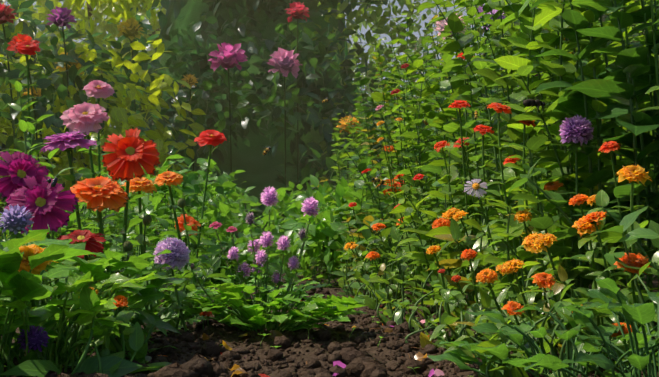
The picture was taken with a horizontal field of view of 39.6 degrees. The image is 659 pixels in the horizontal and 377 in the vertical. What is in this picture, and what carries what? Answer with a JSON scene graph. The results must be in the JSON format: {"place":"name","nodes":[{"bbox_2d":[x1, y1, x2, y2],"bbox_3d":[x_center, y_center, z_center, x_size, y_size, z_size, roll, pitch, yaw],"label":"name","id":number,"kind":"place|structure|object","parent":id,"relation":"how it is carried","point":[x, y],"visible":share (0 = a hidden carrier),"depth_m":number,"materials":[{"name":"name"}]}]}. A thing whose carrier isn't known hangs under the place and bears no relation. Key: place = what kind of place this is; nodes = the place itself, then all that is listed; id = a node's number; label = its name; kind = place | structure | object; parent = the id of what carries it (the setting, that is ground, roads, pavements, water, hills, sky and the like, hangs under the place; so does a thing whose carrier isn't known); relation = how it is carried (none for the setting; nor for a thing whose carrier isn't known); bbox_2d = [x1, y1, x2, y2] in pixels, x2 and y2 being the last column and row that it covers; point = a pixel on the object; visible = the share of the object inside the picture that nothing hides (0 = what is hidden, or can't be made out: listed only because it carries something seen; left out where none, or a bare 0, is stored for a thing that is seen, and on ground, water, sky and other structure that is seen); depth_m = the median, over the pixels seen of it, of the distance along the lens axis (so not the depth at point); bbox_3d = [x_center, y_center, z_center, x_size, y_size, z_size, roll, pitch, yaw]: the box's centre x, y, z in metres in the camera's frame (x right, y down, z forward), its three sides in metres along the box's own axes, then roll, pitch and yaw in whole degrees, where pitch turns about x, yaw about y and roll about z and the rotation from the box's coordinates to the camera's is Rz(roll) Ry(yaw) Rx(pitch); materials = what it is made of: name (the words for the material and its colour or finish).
{"place":"outdoors","nodes":[
{"label":"outdoors","id":0,"kind":"place"},
{"bbox_2d":[262,145,271,154],"bbox_3d":[-0.089,-0.054,1.301,0.014,0.015,0.015,4,-6,-39],"label":"bee","id":1,"kind":"object","parent":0,"point":[268,150],"visible":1,"depth_m":1.30,"materials":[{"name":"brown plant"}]},
{"bbox_2d":[0,0,643,279],"label":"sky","id":2,"kind":"structure","parent":0,"point":[422,23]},
{"bbox_2d":[1,264,658,376],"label":"soil bed","id":3,"kind":"object","parent":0,"point":[228,340],"visible":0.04,"depth_m":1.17,"materials":[{"name":"brown soil"}]},
{"bbox_2d":[0,204,34,306],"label":"globe lilac","id":4,"kind":"object","parent":3,"relation":"on","point":[15,220],"visible":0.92,"depth_m":0.98,"materials":[{"name":"purple plant"}]},
{"bbox_2d":[0,151,48,238],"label":"zinnia","id":5,"kind":"object","parent":3,"relation":"on","point":[17,168],"visible":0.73,"depth_m":1.17,"materials":[{"name":"purple plant"}]},
{"bbox_2d":[14,41,39,155],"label":"red zinnia","id":6,"kind":"object","parent":3,"relation":"on","point":[28,48],"visible":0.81,"depth_m":2.63,"materials":[{"name":"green plant"}]},
{"bbox_2d":[0,244,57,358],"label":"yellow zinnia","id":7,"kind":"object","parent":3,"relation":"on","point":[31,250],"visible":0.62,"depth_m":0.91,"materials":[{"name":"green plant"}]},
{"bbox_2d":[0,247,64,334],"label":"plant","id":8,"kind":"object","parent":3,"relation":"on","point":[38,315],"visible":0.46,"depth_m":0.90,"materials":[{"name":"green plant"}]},
{"bbox_2d":[17,325,49,359],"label":"purple flower","id":9,"kind":"object","parent":3,"relation":"on","point":[37,338],"visible":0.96,"depth_m":0.90,"materials":[{"name":"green plant"}]},
{"bbox_2d":[2,81,78,238],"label":"leafy stems","id":10,"kind":"object","parent":3,"relation":"on","point":[24,126],"visible":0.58,"depth_m":1.26,"materials":[{"name":"green plant"}]},
{"bbox_2d":[2,175,80,340],"bbox_3d":[-0.343,0.098,1.156,0.085,0.226,0.152,-2,-5,21],"label":"zinnia","id":11,"kind":"object","parent":3,"relation":"on","point":[44,203],"visible":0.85,"depth_m":1.11,"materials":[{"name":"purple plant"}]},
{"bbox_2d":[43,177,57,189],"bbox_3d":[-0.326,-0.006,1.077,0.022,0.016,0.010,0,-5,-1],"label":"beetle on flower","id":12,"kind":"object","parent":11,"relation":"on","point":[54,181],"visible":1,"depth_m":1.07,"materials":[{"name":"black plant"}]},
{"bbox_2d":[0,229,109,376],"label":"plant","id":13,"kind":"object","parent":3,"relation":"on","point":[27,285],"visible":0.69,"depth_m":0.89,"materials":[{"name":"green plant"}]},
{"bbox_2d":[39,130,114,317],"bbox_3d":[-0.360,0.070,1.299,0.089,0.306,0.114,-3,-5,31],"label":"zinnia","id":14,"kind":"object","parent":3,"relation":"on","point":[67,142],"visible":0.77,"depth_m":1.29,"materials":[{"name":"purple plant"}]},
{"bbox_2d":[0,270,154,376],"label":"plant","id":15,"kind":"object","parent":3,"relation":"on","point":[85,317],"visible":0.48,"depth_m":0.92,"materials":[{"name":"green plant"}]},
{"bbox_2d":[59,102,109,296],"bbox_3d":[-0.422,0.047,1.648,0.093,0.401,0.146,-1,-5,14],"label":"zinnia","id":16,"kind":"object","parent":3,"relation":"on","point":[86,118],"visible":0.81,"depth_m":1.62,"materials":[{"name":"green plant"}]},
{"bbox_2d":[57,229,125,337],"bbox_3d":[-0.295,0.131,1.170,0.078,0.154,0.128,-3,-6,36],"label":"zinnia","id":17,"kind":"object","parent":3,"relation":"on","point":[89,238],"visible":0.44,"depth_m":1.14,"materials":[{"name":"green plant"}]},
{"bbox_2d":[0,242,184,356],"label":"plant","id":18,"kind":"object","parent":3,"relation":"on","point":[135,266],"visible":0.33,"depth_m":1.09,"materials":[{"name":"green plant"}]},
{"bbox_2d":[70,176,129,321],"bbox_3d":[-0.301,0.095,1.201,0.095,0.225,0.103,-3,-6,37],"label":"orange zinnia","id":19,"kind":"object","parent":3,"relation":"on","point":[100,193],"visible":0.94,"depth_m":1.18,"materials":[{"name":"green plant"}]},
{"bbox_2d":[81,80,118,233],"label":"zinnia","id":20,"kind":"object","parent":3,"relation":"on","point":[97,89],"visible":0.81,"depth_m":2.06,"materials":[{"name":"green plant"}]},
{"bbox_2d":[87,295,140,350],"bbox_3d":[-0.235,0.177,1.024,0.062,0.119,0.112,3,-6,-32],"label":"marigold","id":21,"kind":"object","parent":3,"relation":"on","point":[121,300],"visible":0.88,"depth_m":0.98,"materials":[{"name":"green plant"}]},
{"bbox_2d":[88,287,147,361],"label":"plant","id":22,"kind":"object","parent":3,"relation":"on","point":[115,342],"visible":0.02,"depth_m":1.01,"materials":[{"name":"green plant"}]},
{"bbox_2d":[0,183,250,376],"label":"bed foliage","id":23,"kind":"object","parent":3,"relation":"on","point":[116,363],"visible":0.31,"depth_m":1.08,"materials":[{"name":"green plant"}]},
{"bbox_2d":[101,128,160,323],"bbox_3d":[-0.285,0.069,1.291,0.084,0.306,0.151,1,-5,-16],"label":"red zinnia","id":24,"kind":"object","parent":3,"relation":"on","point":[131,149],"visible":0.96,"depth_m":1.24,"materials":[{"name":"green plant"}]},
{"bbox_2d":[118,177,167,313],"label":"yellow zinnia","id":25,"kind":"object","parent":3,"relation":"on","point":[142,184],"visible":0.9,"depth_m":1.36,"materials":[{"name":"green plant"}]},
{"bbox_2d":[116,198,211,332],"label":"flowers and buds","id":26,"kind":"object","parent":3,"relation":"on","point":[179,249],"visible":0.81,"depth_m":1.25,"materials":[{"name":"purple plant"}]},
{"bbox_2d":[153,171,202,310],"bbox_3d":[-0.237,0.105,1.514,0.094,0.267,0.121,-3,-5,28],"label":"yellow zinnia","id":27,"kind":"object","parent":3,"relation":"on","point":[169,178],"visible":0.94,"depth_m":1.50,"materials":[{"name":"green plant"}]},
{"bbox_2d":[174,214,200,293],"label":"orange zinnia","id":28,"kind":"object","parent":3,"relation":"on","point":[190,220],"visible":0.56,"depth_m":1.71,"materials":[{"name":"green plant"}]},
{"bbox_2d":[178,130,226,300],"bbox_3d":[-0.276,0.070,2.021,0.135,0.402,0.100,-4,-6,43],"label":"red zinnia","id":29,"kind":"object","parent":3,"relation":"on","point":[214,138],"visible":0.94,"depth_m":2.02,"materials":[{"name":"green plant"}]},
{"bbox_2d":[0,2,517,232],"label":"background blossoms","id":30,"kind":"object","parent":3,"relation":"on","point":[129,31],"depth_m":6.56,"materials":[{"name":"green plant"}]},
{"bbox_2d":[171,186,366,332],"bbox_3d":[-0.082,0.101,1.285,0.277,0.214,0.254,0,-5,-1],"label":"purple plant","id":31,"kind":"object","parent":3,"relation":"on","point":[316,307],"visible":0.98,"depth_m":1.27,"materials":[{"name":"green plant"}]},
{"bbox_2d":[149,294,511,376],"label":"soil litter","id":32,"kind":"object","parent":3,"relation":"on","point":[419,356],"visible":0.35,"depth_m":1.09,"materials":[{"name":"brown plant"}]},
{"bbox_2d":[344,242,368,291],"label":"flower","id":33,"kind":"object","parent":3,"relation":"on","point":[347,245],"visible":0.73,"depth_m":2.35,"materials":[{"name":"orange plant"}]},
{"bbox_2d":[350,244,368,296],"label":"flower","id":34,"kind":"object","parent":3,"relation":"on","point":[354,246],"visible":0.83,"depth_m":2.24,"materials":[{"name":"orange plant"}]},
{"bbox_2d":[349,202,374,283],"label":"flower","id":35,"kind":"object","parent":3,"relation":"on","point":[352,204],"visible":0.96,"depth_m":2.57,"materials":[{"name":"red plant"}]},
{"bbox_2d":[362,169,381,275],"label":"flower","id":36,"kind":"object","parent":3,"relation":"on","point":[366,170],"visible":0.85,"depth_m":2.55,"materials":[{"name":"green plant"}]},
{"bbox_2d":[365,251,399,299],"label":"flower","id":37,"kind":"object","parent":3,"relation":"on","point":[374,255],"visible":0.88,"depth_m":1.88,"materials":[{"name":"orange plant"}]},
{"bbox_2d":[376,105,396,218],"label":"flower","id":38,"kind":"object","parent":3,"relation":"on","point":[379,107],"visible":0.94,"depth_m":2.79,"materials":[{"name":"green plant"}]},
{"bbox_2d":[376,179,399,276],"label":"flower","id":39,"kind":"object","parent":3,"relation":"on","point":[390,189],"visible":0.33,"depth_m":3.00,"materials":[{"name":"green plant"}]},
{"bbox_2d":[372,223,409,299],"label":"flower","id":40,"kind":"object","parent":3,"relation":"on","point":[378,226],"visible":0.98,"depth_m":2.03,"materials":[{"name":"orange plant"}]},
{"bbox_2d":[376,121,408,275],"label":"flower","id":41,"kind":"object","parent":3,"relation":"on","point":[377,124],"visible":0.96,"depth_m":2.52,"materials":[{"name":"green plant"}]},
{"bbox_2d":[377,137,407,278],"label":"flower","id":42,"kind":"object","parent":3,"relation":"on","point":[380,138],"visible":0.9,"depth_m":2.55,"materials":[{"name":"green plant"}]},
{"bbox_2d":[382,146,404,285],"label":"flower","id":43,"kind":"object","parent":3,"relation":"on","point":[391,148],"visible":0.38,"depth_m":3.02,"materials":[{"name":"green plant"}]},
{"bbox_2d":[390,89,415,289],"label":"flower","id":44,"kind":"object","parent":3,"relation":"on","point":[394,91],"visible":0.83,"depth_m":2.58,"materials":[{"name":"green plant"}]},
{"bbox_2d":[394,118,414,280],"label":"flower","id":45,"kind":"object","parent":3,"relation":"on","point":[399,148],"visible":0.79,"depth_m":2.35,"materials":[{"name":"green plant"}]},
{"bbox_2d":[394,174,416,289],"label":"flower","id":46,"kind":"object","parent":3,"relation":"on","point":[399,176],"visible":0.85,"depth_m":2.08,"materials":[{"name":"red plant"}]},
{"bbox_2d":[395,217,418,293],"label":"zinnia","id":47,"kind":"object","parent":3,"relation":"on","point":[407,258],"visible":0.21,"depth_m":2.34,"materials":[{"name":"green plant"}]},
{"bbox_2d":[394,204,427,297],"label":"flower","id":48,"kind":"object","parent":3,"relation":"on","point":[414,268],"visible":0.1,"depth_m":1.94,"materials":[{"name":"green plant"}]},
{"bbox_2d":[401,63,429,267],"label":"flower","id":49,"kind":"object","parent":3,"relation":"on","point":[405,65],"visible":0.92,"depth_m":2.43,"materials":[{"name":"green plant"}]},
{"bbox_2d":[413,174,438,305],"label":"flower","id":50,"kind":"object","parent":3,"relation":"on","point":[418,176],"visible":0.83,"depth_m":1.92,"materials":[{"name":"red plant"}]},
{"bbox_2d":[426,245,463,321],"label":"flower","id":51,"kind":"object","parent":3,"relation":"on","point":[432,249],"visible":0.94,"depth_m":1.40,"materials":[{"name":"orange plant"}]},
{"bbox_2d":[432,218,462,320],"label":"flower","id":52,"kind":"object","parent":3,"relation":"on","point":[440,222],"visible":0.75,"depth_m":1.51,"materials":[{"name":"orange plant"}]},
{"bbox_2d":[434,13,465,204],"bbox_3d":[0.323,-0.088,2.334,0.082,0.736,0.135,-3,-6,35],"label":"flower","id":53,"kind":"object","parent":3,"relation":"on","point":[443,23],"visible":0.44,"depth_m":2.34,"materials":[{"name":"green plant"}]},
{"bbox_2d":[432,269,469,333],"bbox_3d":[0.160,0.168,1.188,0.050,0.128,0.119,-2,-5,21],"label":"marigold","id":54,"kind":"object","parent":3,"relation":"on","point":[448,306],"visible":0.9,"depth_m":1.17,"materials":[{"name":"green plant"}]},
{"bbox_2d":[434,140,469,306],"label":"flower","id":55,"kind":"object","parent":3,"relation":"on","point":[439,146],"visible":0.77,"depth_m":1.72,"materials":[{"name":"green plant"}]},
{"bbox_2d":[441,207,472,300],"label":"flower","id":56,"kind":"object","parent":3,"relation":"on","point":[450,213],"visible":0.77,"depth_m":1.48,"materials":[{"name":"orange plant"}]},
{"bbox_2d":[453,52,475,247],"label":"flower","id":57,"kind":"object","parent":3,"relation":"on","point":[462,57],"visible":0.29,"depth_m":1.90,"materials":[{"name":"green plant"}]},
{"bbox_2d":[448,100,481,300],"bbox_3d":[0.236,0.046,1.535,0.066,0.383,0.111,-1,-5,14],"label":"flower","id":58,"kind":"object","parent":3,"relation":"on","point":[459,104],"visible":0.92,"depth_m":1.52,"materials":[{"name":"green plant"}]},
{"bbox_2d":[453,210,478,292],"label":"flower","id":59,"kind":"object","parent":3,"relation":"on","point":[458,216],"visible":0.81,"depth_m":1.40,"materials":[{"name":"orange plant"}]},
{"bbox_2d":[453,137,478,246],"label":"flower","id":60,"kind":"object","parent":3,"relation":"on","point":[470,169],"visible":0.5,"depth_m":1.77,"materials":[{"name":"red plant"}]},
{"bbox_2d":[448,275,497,339],"bbox_3d":[0.189,0.171,1.181,0.057,0.120,0.122,-4,-6,37],"label":"marigold","id":61,"kind":"object","parent":3,"relation":"on","point":[459,298],"visible":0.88,"depth_m":1.15,"materials":[{"name":"green plant"}]},
{"bbox_2d":[297,0,658,376],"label":"shrub","id":62,"kind":"object","parent":3,"relation":"on","point":[520,64],"visible":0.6,"depth_m":1.58,"materials":[{"name":"green plant"}]},
{"bbox_2d":[523,94,545,113],"bbox_3d":[0.278,-0.114,1.231,0.031,0.022,0.031,-3,-5,28],"label":"bumble bee on bud","id":63,"kind":"object","parent":62,"relation":"on","point":[530,103],"visible":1,"depth_m":1.23,"materials":[{"name":"black fur"}]},
{"bbox_2d":[453,249,507,340],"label":"zinnia","id":64,"kind":"object","parent":3,"relation":"on","point":[468,254],"visible":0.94,"depth_m":1.16,"materials":[{"name":"orange plant"}]},
{"bbox_2d":[473,124,501,310],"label":"flower","id":65,"kind":"object","parent":3,"relation":"on","point":[483,129],"visible":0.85,"depth_m":1.37,"materials":[{"name":"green plant"}]},
{"bbox_2d":[462,179,517,315],"bbox_3d":[0.245,0.105,1.328,0.063,0.239,0.115,-3,-6,35],"label":"daisy","id":66,"kind":"object","parent":3,"relation":"on","point":[477,190],"visible":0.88,"depth_m":1.31,"materials":[{"name":"white plant"}]},
{"bbox_2d":[482,9,504,215],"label":"flower","id":67,"kind":"object","parent":3,"relation":"on","point":[494,11],"visible":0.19,"depth_m":2.85,"materials":[{"name":"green plant"}]},
{"bbox_2d":[473,268,539,344],"bbox_3d":[0.190,0.145,1.046,0.092,0.109,0.073,3,-6,-35],"label":"marigold","id":68,"kind":"object","parent":3,"relation":"on","point":[488,276],"visible":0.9,"depth_m":1.02,"materials":[{"name":"orange plant"}]},
{"bbox_2d":[494,265,528,321],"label":"marigold","id":69,"kind":"object","parent":3,"relation":"on","point":[499,269],"visible":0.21,"depth_m":1.08,"materials":[{"name":"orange plant"}]},
{"bbox_2d":[484,102,542,284],"bbox_3d":[0.272,0.051,1.330,0.100,0.348,0.094,0,-5,-1],"label":"flower","id":70,"kind":"object","parent":3,"relation":"on","point":[498,108],"visible":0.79,"depth_m":1.32,"materials":[{"name":"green plant"}]},
{"bbox_2d":[503,155,523,248],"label":"flower","id":71,"kind":"object","parent":3,"relation":"on","point":[511,160],"visible":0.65,"depth_m":1.43,"materials":[{"name":"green plant"}]},
{"bbox_2d":[508,120,540,282],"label":"flower","id":72,"kind":"object","parent":3,"relation":"on","point":[525,190],"visible":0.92,"depth_m":1.32,"materials":[{"name":"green plant"}]},
{"bbox_2d":[501,258,548,345],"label":"flower","id":73,"kind":"object","parent":3,"relation":"on","point":[512,266],"visible":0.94,"depth_m":1.00,"materials":[{"name":"orange plant"}]},
{"bbox_2d":[502,301,560,355],"bbox_3d":[0.209,0.167,0.934,0.055,0.106,0.089,-2,-5,19],"label":"marigold","id":74,"kind":"object","parent":3,"relation":"on","point":[510,307],"visible":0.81,"depth_m":0.91,"materials":[{"name":"orange plant"}]},
{"bbox_2d":[514,210,552,316],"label":"flower","id":75,"kind":"object","parent":3,"relation":"on","point":[522,216],"visible":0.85,"depth_m":1.19,"materials":[{"name":"orange plant"}]},
{"bbox_2d":[530,74,537,179],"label":"flower","id":76,"kind":"object","parent":3,"relation":"on","point":[532,76],"visible":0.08,"depth_m":1.73,"materials":[{"name":"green plant"}]},
{"bbox_2d":[427,308,658,376],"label":"plant","id":77,"kind":"object","parent":3,"relation":"on","point":[459,358],"visible":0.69,"depth_m":0.79,"materials":[{"name":"green plant"}]},
{"bbox_2d":[523,272,563,357],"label":"zinnia","id":78,"kind":"object","parent":3,"relation":"on","point":[543,280],"visible":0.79,"depth_m":0.95,"materials":[{"name":"orange plant"}]},
{"bbox_2d":[522,233,567,329],"bbox_3d":[0.280,0.133,1.132,0.067,0.155,0.135,-4,-6,41],"label":"marigold","id":79,"kind":"object","parent":3,"relation":"on","point":[528,243],"visible":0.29,"depth_m":1.10,"materials":[{"name":"orange plant"}]},
{"bbox_2d":[533,233,582,330],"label":"flower","id":80,"kind":"object","parent":3,"relation":"on","point":[545,240],"visible":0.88,"depth_m":0.97,"materials":[{"name":"orange plant"}]},
{"bbox_2d":[544,181,577,298],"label":"flower","id":81,"kind":"object","parent":3,"relation":"on","point":[554,185],"visible":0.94,"depth_m":1.27,"materials":[{"name":"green plant"}]},
{"bbox_2d":[559,115,593,287],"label":"purple flower","id":82,"kind":"object","parent":3,"relation":"on","point":[577,129],"visible":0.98,"depth_m":1.20,"materials":[{"name":"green plant"}]},
{"bbox_2d":[551,304,602,353],"bbox_3d":[0.267,0.161,0.956,0.067,0.095,0.113,-2,-5,26],"label":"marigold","id":83,"kind":"object","parent":3,"relation":"on","point":[586,328],"visible":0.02,"depth_m":0.94,"materials":[{"name":"green plant"}]},
{"bbox_2d":[502,278,658,376],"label":"plant","id":84,"kind":"object","parent":3,"relation":"on","point":[640,314],"visible":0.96,"depth_m":0.69,"materials":[{"name":"green plant"}]},
{"bbox_2d":[568,194,609,339],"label":"flower","id":85,"kind":"object","parent":3,"relation":"on","point":[579,200],"visible":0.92,"depth_m":1.10,"materials":[{"name":"orange plant"}]},
{"bbox_2d":[529,0,658,326],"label":"leaf plant","id":86,"kind":"object","parent":3,"relation":"on","point":[609,84],"visible":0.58,"depth_m":1.20,"materials":[{"name":"green plant"}]},
{"bbox_2d":[571,216,622,334],"bbox_3d":[0.315,0.119,1.091,0.073,0.172,0.127,0,-5,-1],"label":"marigold","id":87,"kind":"object","parent":3,"relation":"on","point":[585,228],"visible":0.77,"depth_m":1.06,"materials":[{"name":"orange plant"}]},
{"bbox_2d":[587,195,617,340],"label":"flower","id":88,"kind":"object","parent":3,"relation":"on","point":[591,200],"visible":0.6,"depth_m":1.09,"materials":[{"name":"orange plant"}]},
{"bbox_2d":[582,211,629,342],"bbox_3d":[0.309,0.112,1.032,0.100,0.171,0.069,3,-6,-32],"label":"flower","id":89,"kind":"object","parent":3,"relation":"on","point":[593,217],"visible":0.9,"depth_m":1.01,"materials":[{"name":"orange plant"}]},
{"bbox_2d":[598,141,649,303],"bbox_3d":[0.375,0.076,1.174,0.070,0.271,0.081,0,-5,-1],"label":"flower","id":90,"kind":"object","parent":3,"relation":"on","point":[609,146],"visible":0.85,"depth_m":1.16,"materials":[{"name":"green plant"}]},
{"bbox_2d":[601,165,658,343],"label":"marigold","id":91,"kind":"object","parent":3,"relation":"on","point":[632,174],"visible":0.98,"depth_m":0.96,"materials":[{"name":"orange plant"}]},
{"bbox_2d":[611,252,650,339],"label":"zinnia","id":92,"kind":"object","parent":3,"relation":"on","point":[635,260],"visible":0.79,"depth_m":0.90,"materials":[{"name":"orange plant"}]},
{"bbox_2d":[611,322,657,370],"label":"marigold","id":93,"kind":"object","parent":3,"relation":"on","point":[624,329],"visible":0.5,"depth_m":0.89,"materials":[{"name":"orange plant"}]},
{"bbox_2d":[623,3,651,324],"bbox_3d":[0.383,-0.078,1.181,0.051,0.579,0.115,-4,-6,37],"label":"flower","id":94,"kind":"object","parent":3,"relation":"on","point":[627,44],"visible":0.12,"depth_m":1.19,"materials":[{"name":"green plant"}]},
{"bbox_2d":[642,0,658,289],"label":"flower","id":95,"kind":"object","parent":3,"relation":"on","point":[656,181],"visible":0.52,"depth_m":1.19,"materials":[{"name":"green plant"}]},
{"bbox_2d":[647,131,653,336],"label":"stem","id":96,"kind":"object","parent":3,"relation":"on","point":[648,167],"visible":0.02,"depth_m":1.30,"materials":[{"name":"green plant"}]},
{"bbox_2d":[650,0,658,213],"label":"flower","id":97,"kind":"object","parent":3,"relation":"on","point":[655,50],"visible":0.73,"depth_m":1.14,"materials":[{"name":"green plant"}]},
{"bbox_2d":[372,173,384,184],"bbox_3d":[0.070,-0.012,1.321,0.019,0.019,0.019,-3,-6,34],"label":"bee","id":98,"kind":"object","parent":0,"point":[379,181],"visible":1,"depth_m":1.32,"materials":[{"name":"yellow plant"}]},
{"bbox_2d":[472,111,482,119],"bbox_3d":[0.221,-0.108,1.372,0.015,0.018,0.014,-2,-5,20],"label":"bee","id":99,"kind":"object","parent":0,"point":[475,114],"visible":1,"depth_m":1.37,"materials":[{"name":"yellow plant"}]},
{"label":"ground","id":100,"kind":"structure","parent":0,"visible":0},
{"bbox_2d":[0,0,101,59],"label":"tree","id":101,"kind":"object","parent":100,"relation":"on","point":[40,17],"depth_m":12.87,"materials":[{"name":"green plant"}]},
{"bbox_2d":[8,0,165,119],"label":"tree","id":102,"kind":"object","parent":100,"relation":"on","point":[109,28],"depth_m":12.98,"materials":[{"name":"green plant"}]},
{"bbox_2d":[66,2,407,89],"bbox_3d":[-1.869,-1.689,16.312,6.850,6.310,6.621,0,-5,-1],"label":"tree","id":103,"kind":"object","parent":100,"relation":"on","point":[371,48],"depth_m":16.51,"materials":[{"name":"green plant"}]},
{"bbox_2d":[0,0,658,285],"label":"hedge","id":104,"kind":"object","parent":100,"relation":"on","point":[291,224],"visible":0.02,"depth_m":8.50,"materials":[{"name":"green plant"}]},
{"bbox_2d":[348,18,439,134],"bbox_3d":[0.298,-1.603,24.490,6.952,7.475,6.577,0,-5,-1],"label":"tree","id":105,"kind":"object","parent":100,"relation":"on","point":[370,59],"depth_m":23.92,"materials":[{"name":"green plant"}]},
{"bbox_2d":[348,3,475,162],"bbox_3d":[1.787,-1.146,21.545,7.303,6.107,6.770,-2,-5,21],"label":"tree","id":106,"kind":"object","parent":100,"relation":"on","point":[420,39],"depth_m":20.25,"materials":[{"name":"green plant"}]},
{"bbox_2d":[414,0,488,34],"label":"tree","id":107,"kind":"object","parent":100,"relation":"on","point":[459,10],"depth_m":13.88,"materials":[{"name":"green plant"}]}
]}

